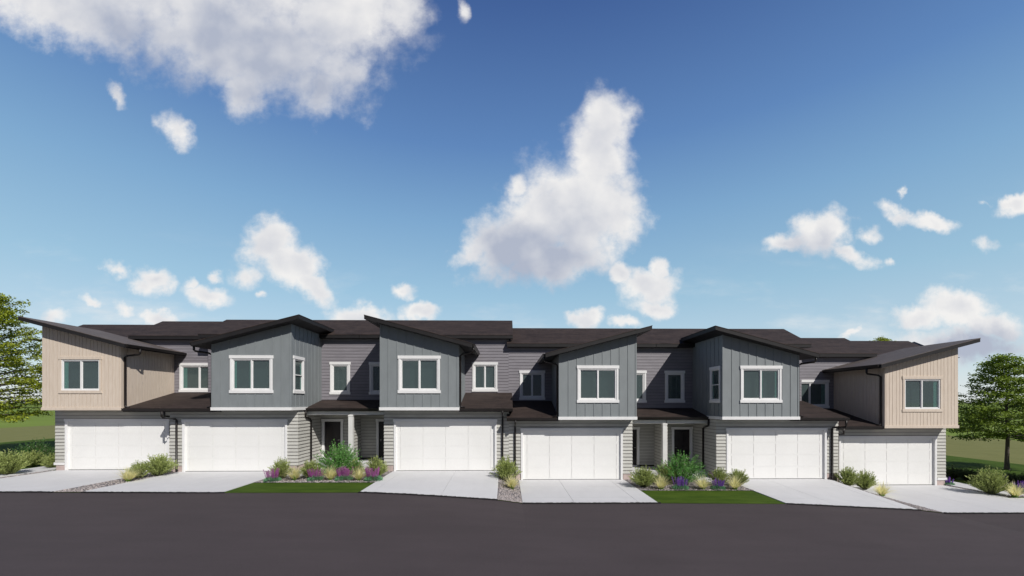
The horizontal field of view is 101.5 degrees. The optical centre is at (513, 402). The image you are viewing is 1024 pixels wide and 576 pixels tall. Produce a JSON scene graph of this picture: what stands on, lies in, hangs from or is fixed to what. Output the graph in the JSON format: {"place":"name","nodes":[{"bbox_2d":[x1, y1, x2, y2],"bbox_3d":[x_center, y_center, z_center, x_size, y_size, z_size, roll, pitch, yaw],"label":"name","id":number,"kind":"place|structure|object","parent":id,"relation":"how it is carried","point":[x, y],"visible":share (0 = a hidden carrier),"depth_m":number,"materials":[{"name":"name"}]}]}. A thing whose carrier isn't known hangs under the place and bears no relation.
{"place":"outdoors","nodes":[
{"label":"outdoors","id":0,"kind":"place"},
{"bbox_2d":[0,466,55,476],"bbox_3d":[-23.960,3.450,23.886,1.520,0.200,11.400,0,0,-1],"label":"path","id":1,"kind":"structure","parent":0,"point":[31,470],"depth_m":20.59,"materials":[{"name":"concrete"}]},
{"bbox_2d":[0,470,150,491],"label":"driveway","id":2,"kind":"structure","parent":0,"point":[55,480],"depth_m":18.24,"materials":[{"name":"concrete"}]},
{"bbox_2d":[112,465,146,481],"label":"ornamental grass","id":3,"kind":"object","parent":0,"point":[128,477],"depth_m":17.81,"materials":[{"name":"plant"}]},
{"bbox_2d":[86,471,274,491],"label":"driveway","id":4,"kind":"structure","parent":0,"point":[210,481],"depth_m":17.62,"materials":[{"name":"concrete"}]},
{"bbox_2d":[283,465,301,479],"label":"ornamental grass","id":5,"kind":"object","parent":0,"point":[295,475],"depth_m":18.23,"materials":[{"name":"plant"}]},
{"bbox_2d":[318,465,338,479],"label":"ornamental grass","id":6,"kind":"object","parent":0,"point":[330,475],"depth_m":18.25,"materials":[{"name":"plant"}]},
{"bbox_2d":[362,471,498,498],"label":"driveway","id":7,"kind":"structure","parent":0,"point":[479,484],"depth_m":17.80,"materials":[{"name":"concrete"}]},
{"bbox_2d":[0,403,1022,440],"bbox_3d":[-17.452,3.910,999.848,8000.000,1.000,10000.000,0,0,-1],"label":"ground","id":8,"kind":"structure","parent":0,"point":[45,420],"depth_m":80.12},
{"bbox_2d":[0,492,1023,575],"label":"road","id":9,"kind":"structure","parent":0,"point":[203,534],"depth_m":11.74,"materials":[{"name":"grey asphalt"}]},
{"bbox_2d":[0,491,1023,513],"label":"road edge joint","id":10,"kind":"object","parent":9,"relation":"on","point":[545,502],"visible":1,"depth_m":15.99,"materials":[{"name":"grey concrete"}]},
{"bbox_2d":[0,438,1023,512],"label":"lawn","id":11,"kind":"structure","parent":0,"point":[715,496],"depth_m":17.49,"materials":[{"name":"green plant"}]},
{"bbox_2d":[0,293,52,422],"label":"broadleaf tree","id":12,"kind":"object","parent":11,"relation":"on","point":[9,352],"visible":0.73,"depth_m":26.93,"materials":[{"name":"green plant"}]},
{"bbox_2d":[0,470,53,477],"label":"gravel bed","id":13,"kind":"object","parent":11,"relation":"on","point":[26,474],"visible":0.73,"depth_m":19.64,"materials":[{"name":"grey gravel"}]},
{"bbox_2d":[0,449,32,474],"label":"shrub","id":14,"kind":"object","parent":13,"relation":"on","point":[9,464],"visible":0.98,"depth_m":19.44,"materials":[{"name":"green plant"}]},
{"bbox_2d":[9,437,49,457],"bbox_3d":[-26.760,2.683,23.165,1.843,1.445,1.840,0,0,-27],"label":"tall shrub","id":15,"kind":"object","parent":11,"relation":"on","point":[31,447],"visible":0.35,"depth_m":23.09,"materials":[{"name":"green plant"}]},
{"bbox_2d":[17,449,48,466],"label":"shrub","id":16,"kind":"object","parent":11,"relation":"on","point":[33,456],"visible":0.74,"depth_m":21.93,"materials":[{"name":"green plant"}]},
{"bbox_2d":[36,444,54,457],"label":"tall shrub","id":17,"kind":"object","parent":11,"relation":"on","point":[50,452],"visible":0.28,"depth_m":23.32,"materials":[{"name":"green plant"}]},
{"bbox_2d":[39,453,55,467],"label":"shrub","id":18,"kind":"object","parent":11,"relation":"on","point":[50,461],"visible":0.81,"depth_m":21.33,"materials":[{"name":"green plant"}]},
{"bbox_2d":[54,472,174,491],"bbox_3d":[-16.818,3.368,18.094,1.100,0.032,4.730,0,0,-1],"label":"gravel bed","id":19,"kind":"object","parent":11,"relation":"on","point":[110,484],"visible":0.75,"depth_m":17.37,"materials":[{"name":"grey gravel"}]},
{"bbox_2d":[124,460,151,478],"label":"shrub","id":20,"kind":"object","parent":19,"relation":"on","point":[142,467],"visible":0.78,"depth_m":18.55,"materials":[{"name":"green plant"}]},
{"bbox_2d":[145,453,178,475],"bbox_3d":[-16.328,2.845,19.294,1.405,1.115,1.330,0,0,23],"label":"shrub","id":21,"kind":"object","parent":19,"relation":"on","point":[160,465],"visible":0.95,"depth_m":19.15,"materials":[{"name":"green plant"}]},
{"bbox_2d":[18,316,222,469],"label":"townhouse","id":22,"kind":"structure","parent":11,"relation":"on","point":[108,391],"depth_m":20.96,"materials":[{"name":"grey"}]},
{"bbox_2d":[58,356,101,392],"bbox_3d":[-20.934,-1.330,20.364,2.210,1.900,0.407,0,0,-1],"label":"window","id":23,"kind":"structure","parent":22,"relation":"in","point":[77,374],"depth_m":20.27,"materials":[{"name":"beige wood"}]},
{"bbox_2d":[69,421,166,469],"bbox_3d":[-19.835,2.165,21.022,4.930,2.470,0.080,0,0,-1],"label":"garage door","id":24,"kind":"structure","parent":22,"relation":"in","point":[92,445],"depth_m":20.99,"materials":[{"name":"white metal"}]},
{"bbox_2d":[179,363,207,391],"bbox_3d":[-17.706,-1.395,23.681,2.360,1.750,0.407,0,0,-1],"label":"window","id":25,"kind":"structure","parent":22,"relation":"in","point":[193,377],"depth_m":23.58,"materials":[{"name":"white paint"}]},
{"bbox_2d":[158,314,369,471],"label":"townhouse","id":26,"kind":"structure","parent":11,"relation":"on","point":[289,388],"depth_m":20.51,"materials":[{"name":"grey"}]},
{"bbox_2d":[186,422,284,471],"bbox_3d":[-13.636,2.165,20.550,4.870,2.470,0.080,0,0,-1],"label":"garage door","id":27,"kind":"structure","parent":26,"relation":"in","point":[210,446],"depth_m":20.52,"materials":[{"name":"white metal"}]},
{"bbox_2d":[229,355,273,392],"bbox_3d":[-12.410,-1.330,19.933,2.200,1.900,0.407,0,0,-1],"label":"window","id":28,"kind":"structure","parent":26,"relation":"in","point":[248,373],"depth_m":19.84,"materials":[{"name":"white paint"}]},
{"bbox_2d":[293,355,304,393],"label":"window","id":29,"kind":"structure","parent":26,"relation":"in","point":[295,358],"depth_m":20.87,"materials":[{"name":"white paint"}]},
{"bbox_2d":[325,422,340,457],"bbox_3d":[-9.995,2.050,23.147,0.900,2.000,0.065,0,0,-1],"label":"front door","id":30,"kind":"structure","parent":26,"relation":"in","point":[332,429],"depth_m":23.12,"materials":[{"name":"paint"}]},
{"bbox_2d":[329,362,350,394],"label":"window","id":31,"kind":"structure","parent":26,"relation":"in","point":[339,371],"depth_m":23.10,"materials":[{"name":"white paint"}]},
{"bbox_2d":[253,469,391,482],"bbox_3d":[-8.503,3.389,19.605,5.120,0.011,3.700,0,0,-1],"label":"gravel bed","id":32,"kind":"object","parent":11,"relation":"on","point":[325,478],"visible":0.28,"depth_m":18.40,"materials":[{"name":"grey gravel"}]},
{"bbox_2d":[263,468,281,482],"bbox_3d":[-10.350,3.109,17.922,0.752,0.546,0.737,0,0,-29],"label":"salvia","id":33,"kind":"object","parent":32,"relation":"on","point":[273,478],"visible":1,"depth_m":17.87,"materials":[{"name":"purple plant"}]},
{"bbox_2d":[266,456,293,477],"bbox_3d":[-10.441,2.897,18.709,1.046,1.026,1.129,0,0,29],"label":"shrub","id":34,"kind":"object","parent":32,"relation":"on","point":[282,471],"visible":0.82,"depth_m":18.57,"materials":[{"name":"green plant"}]},
{"bbox_2d":[299,460,323,476],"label":"shrub","id":35,"kind":"object","parent":32,"relation":"on","point":[310,465],"visible":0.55,"depth_m":18.55,"materials":[{"name":"green plant"}]},
{"bbox_2d":[307,468,323,480],"bbox_3d":[-8.638,3.126,18.221,0.705,0.512,0.687,0,0,9],"label":"salvia","id":36,"kind":"object","parent":32,"relation":"on","point":[315,476],"visible":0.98,"depth_m":18.17,"materials":[{"name":"purple plant"}]},
{"bbox_2d":[311,438,365,474],"bbox_3d":[-8.117,2.535,19.583,2.540,1.746,2.587,0,0,-26],"label":"tall shrub","id":37,"kind":"object","parent":32,"relation":"on","point":[342,456],"visible":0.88,"depth_m":19.34,"materials":[{"name":"green plant"}]},
{"bbox_2d":[335,466,352,480],"bbox_3d":[-7.400,3.089,18.207,0.791,0.586,0.808,0,0,18],"label":"salvia","id":38,"kind":"object","parent":32,"relation":"on","point":[342,475],"visible":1,"depth_m":18.16,"materials":[{"name":"purple plant"}]},
{"bbox_2d":[345,458,363,471],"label":"shrub","id":39,"kind":"object","parent":32,"relation":"on","point":[358,466],"visible":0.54,"depth_m":19.58,"materials":[{"name":"green plant"}]},
{"bbox_2d":[349,466,365,480],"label":"ornamental grass","id":40,"kind":"object","parent":32,"relation":"on","point":[359,476],"depth_m":18.14,"materials":[{"name":"plant"}]},
{"bbox_2d":[364,466,382,480],"bbox_3d":[-6.088,3.081,18.119,0.802,0.598,0.822,0,0,36],"label":"salvia","id":41,"kind":"object","parent":32,"relation":"on","point":[374,475],"visible":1,"depth_m":17.96,"materials":[{"name":"purple plant"}]},
{"bbox_2d":[362,455,388,474],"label":"shrub","id":42,"kind":"object","parent":32,"relation":"on","point":[374,465],"visible":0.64,"depth_m":18.83,"materials":[{"name":"green plant"}]},
{"bbox_2d":[348,315,512,470],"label":"townhouse","id":43,"kind":"structure","parent":11,"relation":"on","point":[436,395],"depth_m":20.68,"materials":[{"name":"grey wood"}]},
{"bbox_2d":[369,362,379,394],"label":"window","id":44,"kind":"structure","parent":43,"relation":"in","point":[374,367],"depth_m":23.13,"materials":[{"name":"white paint"}]},
{"bbox_2d":[379,422,383,457],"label":"front door","id":45,"kind":"structure","parent":43,"relation":"in","point":[381,424],"depth_m":23.17,"materials":[{"name":"paint"}]},
{"bbox_2d":[398,356,440,392],"bbox_3d":[-4.501,-1.330,20.071,2.180,1.900,0.407,0,0,-1],"label":"window","id":46,"kind":"structure","parent":43,"relation":"in","point":[416,374],"depth_m":20.26,"materials":[{"name":"white paint"}]},
{"bbox_2d":[396,422,494,470],"bbox_3d":[-3.372,2.165,20.729,4.860,2.470,0.080,0,0,-1],"label":"garage door","id":47,"kind":"structure","parent":43,"relation":"in","point":[420,446],"depth_m":20.70,"materials":[{"name":"white metal"}]},
{"bbox_2d":[472,362,497,391],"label":"window","id":48,"kind":"structure","parent":43,"relation":"in","point":[484,374],"depth_m":23.27,"materials":[{"name":"white paint"}]},
{"bbox_2d":[497,475,522,502],"bbox_3d":[-0.191,3.623,18.384,0.980,0.442,4.730,0,0,-1],"label":"gravel bed","id":49,"kind":"object","parent":11,"relation":"on","point":[505,486],"visible":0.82,"depth_m":17.65,"materials":[{"name":"grey gravel"}]},
{"bbox_2d":[490,455,522,480],"bbox_3d":[-0.307,3.017,19.302,1.519,1.229,1.416,0,0,-36],"label":"shrub","id":50,"kind":"object","parent":49,"relation":"on","point":[504,470],"visible":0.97,"depth_m":19.09,"materials":[{"name":"green plant"}]},
{"bbox_2d":[501,473,524,488],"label":"ornamental grass","id":51,"kind":"object","parent":49,"relation":"on","point":[511,483],"depth_m":17.98,"materials":[{"name":"plant"}]},
{"bbox_2d":[507,325,667,479],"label":"townhouse","id":52,"kind":"structure","parent":11,"relation":"on","point":[583,403],"depth_m":20.79,"materials":[{"name":"grey"}]},
{"bbox_2d":[519,370,544,399],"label":"window","id":53,"kind":"structure","parent":52,"relation":"in","point":[532,382],"depth_m":23.30,"materials":[{"name":"white paint"}]},
{"bbox_2d":[523,431,619,479],"bbox_3d":[2.887,2.620,20.839,4.860,2.470,0.080,0,0,-1],"label":"garage door","id":54,"kind":"structure","parent":52,"relation":"in","point":[547,455],"depth_m":20.81,"materials":[{"name":"white metal"}]},
{"bbox_2d":[577,365,618,402],"bbox_3d":[4.038,-0.875,20.220,2.180,1.900,0.407,0,0,-1],"label":"window","id":55,"kind":"structure","parent":52,"relation":"in","point":[595,383],"depth_m":20.41,"materials":[{"name":"white paint"}]},
{"bbox_2d":[632,429,636,464],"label":"front door","id":56,"kind":"structure","parent":52,"relation":"in","point":[634,431],"depth_m":23.42,"materials":[{"name":"paint"}]},
{"bbox_2d":[637,371,646,402],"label":"window","id":57,"kind":"structure","parent":52,"relation":"in","point":[641,375],"depth_m":23.40,"materials":[{"name":"white paint"}]},
{"bbox_2d":[626,477,752,490],"bbox_3d":[8.031,3.852,20.043,5.040,0.036,3.400,0,0,-1],"label":"gravel bed","id":58,"kind":"object","parent":11,"relation":"on","point":[691,485],"visible":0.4,"depth_m":18.95,"materials":[{"name":"grey gravel"}]},
{"bbox_2d":[629,466,657,487],"bbox_3d":[5.855,3.342,18.931,1.318,1.046,1.247,0,0,26],"label":"shrub","id":59,"kind":"object","parent":58,"relation":"on","point":[641,478],"visible":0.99,"depth_m":18.77,"materials":[{"name":"green plant"}]},
{"bbox_2d":[652,474,672,489],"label":"ornamental grass","id":60,"kind":"object","parent":58,"relation":"on","point":[660,484],"depth_m":18.46,"materials":[{"name":"plant"}]},
{"bbox_2d":[654,462,676,482],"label":"shrub","id":61,"kind":"object","parent":58,"relation":"on","point":[664,471],"visible":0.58,"depth_m":19.59,"materials":[{"name":"green plant"}]},
{"bbox_2d":[672,476,688,489],"bbox_3d":[7.400,3.558,18.549,0.762,0.578,0.769,0,0,-22],"label":"salvia","id":62,"kind":"object","parent":58,"relation":"on","point":[680,484],"visible":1,"depth_m":18.45,"materials":[{"name":"purple plant"}]},
{"bbox_2d":[652,450,708,483],"bbox_3d":[7.942,3.015,19.786,2.512,1.695,2.466,0,0,37],"label":"tall shrub","id":63,"kind":"object","parent":58,"relation":"on","point":[682,470],"visible":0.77,"depth_m":19.46,"materials":[{"name":"green plant"}]},
{"bbox_2d":[692,474,712,489],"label":"ornamental grass","id":64,"kind":"object","parent":58,"relation":"on","point":[703,483],"depth_m":18.50,"materials":[{"name":"plant"}]},
{"bbox_2d":[710,478,725,489],"bbox_3d":[9.079,3.609,18.578,0.657,0.495,0.657,0,0,24],"label":"salvia","id":65,"kind":"object","parent":58,"relation":"on","point":[720,485],"visible":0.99,"depth_m":18.50,"materials":[{"name":"purple plant"}]},
{"bbox_2d":[707,467,730,483],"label":"shrub","id":66,"kind":"object","parent":58,"relation":"on","point":[720,474],"visible":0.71,"depth_m":19.21,"materials":[{"name":"green plant"}]},
{"bbox_2d":[723,473,746,489],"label":"ornamental grass","id":67,"kind":"object","parent":58,"relation":"on","point":[735,484],"depth_m":18.52,"materials":[{"name":"plant"}]},
{"bbox_2d":[726,469,749,484],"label":"shrub","id":68,"kind":"object","parent":58,"relation":"on","point":[741,475],"visible":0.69,"depth_m":19.17,"materials":[{"name":"green plant"}]},
{"bbox_2d":[646,325,849,481],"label":"townhouse","id":69,"kind":"structure","parent":11,"relation":"on","point":[728,400],"depth_m":20.98,"materials":[{"name":"grey wood"}]},
{"bbox_2d":[664,371,684,402],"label":"window","id":70,"kind":"structure","parent":69,"relation":"in","point":[674,380],"depth_m":23.44,"materials":[{"name":"white paint"}]},
{"bbox_2d":[674,429,688,463],"bbox_3d":[9.422,2.505,23.457,0.900,2.000,0.122,0,0,-1],"label":"front door","id":71,"kind":"structure","parent":69,"relation":"in","point":[681,436],"depth_m":23.46,"materials":[{"name":"paint"}]},
{"bbox_2d":[709,366,720,402],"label":"window","id":72,"kind":"structure","parent":69,"relation":"in","point":[717,368],"depth_m":21.23,"materials":[{"name":"white paint"}]},
{"bbox_2d":[740,366,782,402],"bbox_3d":[11.947,-0.875,20.358,2.200,1.900,0.407,0,0,-1],"label":"window","id":73,"kind":"structure","parent":69,"relation":"in","point":[758,384],"depth_m":20.29,"materials":[{"name":"white paint"}]},
{"bbox_2d":[729,431,823,478],"bbox_3d":[13.150,2.620,21.018,4.870,2.470,0.080,0,0,-1],"label":"garage door","id":74,"kind":"structure","parent":69,"relation":"in","point":[763,454],"depth_m":20.99,"materials":[{"name":"white metal"}]},
{"bbox_2d":[802,338,979,484],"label":"townhouse","id":75,"kind":"structure","parent":11,"relation":"on","point":[896,402],"depth_m":21.65,"materials":[{"name":"grey"}]},
{"bbox_2d":[802,380,829,407],"bbox_3d":[17.109,-0.485,24.289,2.360,1.750,0.407,0,0,-1],"label":"window","id":76,"kind":"structure","parent":75,"relation":"in","point":[815,392],"depth_m":24.22,"materials":[{"name":"white paint"}]},
{"bbox_2d":[841,438,932,484],"bbox_3d":[19.329,3.070,21.706,4.930,2.460,0.080,0,0,-1],"label":"garage door","id":77,"kind":"structure","parent":75,"relation":"in","point":[893,461],"depth_m":21.68,"materials":[{"name":"white metal"}]},
{"bbox_2d":[902,376,942,411],"bbox_3d":[20.450,-0.420,21.087,2.210,1.900,0.407,0,0,-1],"label":"window","id":78,"kind":"structure","parent":75,"relation":"in","point":[919,393],"depth_m":21.01,"materials":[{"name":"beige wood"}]},
{"bbox_2d":[946,465,962,478],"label":"hedge shrub","id":79,"kind":"object","parent":11,"relation":"on","point":[950,473],"visible":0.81,"depth_m":23.53,"materials":[{"name":"green plant"}]},
{"bbox_2d":[954,467,973,479],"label":"hedge shrub","id":80,"kind":"object","parent":11,"relation":"on","point":[960,474],"visible":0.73,"depth_m":23.04,"materials":[{"name":"green plant"}]},
{"bbox_2d":[963,469,983,478],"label":"hedge shrub","id":81,"kind":"object","parent":11,"relation":"on","point":[973,473],"visible":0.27,"depth_m":22.69,"materials":[{"name":"green plant"}]},
{"bbox_2d":[945,485,1023,496],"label":"gravel bed","id":82,"kind":"object","parent":11,"relation":"on","point":[983,492],"visible":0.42,"depth_m":20.33,"materials":[{"name":"grey gravel"}]},
{"bbox_2d":[964,465,1016,494],"bbox_3d":[22.317,3.615,19.608,1.696,1.394,1.572,0,0,27],"label":"shrub","id":83,"kind":"object","parent":82,"relation":"on","point":[988,483],"visible":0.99,"depth_m":19.39,"materials":[{"name":"green plant"}]},
{"bbox_2d":[1012,481,1023,490],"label":"salvia","id":84,"kind":"object","parent":82,"relation":"on","point":[1021,486],"visible":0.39,"depth_m":20.00,"materials":[{"name":"purple plant"}]},
{"bbox_2d":[946,353,1023,469],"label":"broadleaf tree","id":85,"kind":"object","parent":11,"relation":"on","point":[1008,390],"visible":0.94,"depth_m":26.80,"materials":[{"name":"green plant"}]},
{"bbox_2d":[997,471,1015,482],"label":"hedge shrub","id":86,"kind":"object","parent":11,"relation":"on","point":[1008,474],"visible":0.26,"depth_m":22.13,"materials":[{"name":"green plant"}]},
{"bbox_2d":[998,482,1023,497],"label":"ornamental grass","id":87,"kind":"object","parent":11,"relation":"on","point":[1013,491],"depth_m":18.88,"materials":[{"name":"plant"}]},
{"bbox_2d":[1004,473,1023,484],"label":"hedge shrub","id":88,"kind":"object","parent":11,"relation":"on","point":[1017,478],"visible":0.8,"depth_m":21.72,"materials":[{"name":"green plant"}]},
{"bbox_2d":[0,425,1023,512],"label":"field","id":89,"kind":"structure","parent":0,"point":[993,450],"depth_m":40.91,"materials":[{"name":"green plant"}]},
{"bbox_2d":[869,337,891,340],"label":"broadleaf tree","id":90,"kind":"object","parent":89,"relation":"on","point":[882,339],"visible":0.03,"depth_m":44.40,"materials":[{"name":"green plant"}]},
{"bbox_2d":[0,0,1023,402],"label":"sky","id":91,"kind":"structure","parent":0,"point":[852,170],"materials":[{"name":"blue"}]},
{"bbox_2d":[519,479,656,502],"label":"driveway","id":92,"kind":"structure","parent":0,"point":[592,491],"depth_m":18.01,"materials":[{"name":"concrete"}]},
{"bbox_2d":[693,476,728,484],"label":"path","id":93,"kind":"structure","parent":0,"point":[705,478],"depth_m":20.66,"materials":[{"name":"concrete"}]},
{"bbox_2d":[743,479,915,508],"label":"driveway","id":94,"kind":"structure","parent":0,"point":[819,491],"depth_m":18.14,"materials":[{"name":"concrete"}]},
{"bbox_2d":[847,485,942,512],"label":"loose gravel","id":95,"kind":"structure","parent":0,"point":[919,507],"depth_m":17.15,"materials":[{"name":"grey gravel"}]},
{"bbox_2d":[833,466,861,485],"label":"shrub","id":96,"kind":"object","parent":95,"relation":"on","point":[849,477],"visible":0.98,"depth_m":20.34,"materials":[{"name":"green plant"}]},
{"bbox_2d":[854,469,878,489],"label":"shrub","id":97,"kind":"object","parent":95,"relation":"on","point":[867,481],"visible":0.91,"depth_m":20.44,"materials":[{"name":"green plant"}]},
{"bbox_2d":[867,480,896,495],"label":"ornamental grass","id":98,"kind":"object","parent":95,"relation":"on","point":[881,491],"depth_m":19.09,"materials":[{"name":"plant"}]},
{"bbox_2d":[851,485,1023,512],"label":"driveway","id":99,"kind":"structure","parent":0,"point":[943,498],"depth_m":18.49,"materials":[{"name":"concrete"}]},
{"bbox_2d":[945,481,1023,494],"bbox_3d":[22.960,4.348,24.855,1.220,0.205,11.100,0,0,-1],"label":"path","id":100,"kind":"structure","parent":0,"point":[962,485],"depth_m":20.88,"materials":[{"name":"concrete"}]},
{"bbox_2d":[945,477,954,484],"bbox_3d":[22.561,4.065,21.716,0.560,0.424,0.565,0,0,15],"label":"salvia","id":101,"kind":"object","parent":100,"relation":"on","point":[949,482],"visible":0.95,"depth_m":21.62,"materials":[{"name":"purple plant"}]}
]}

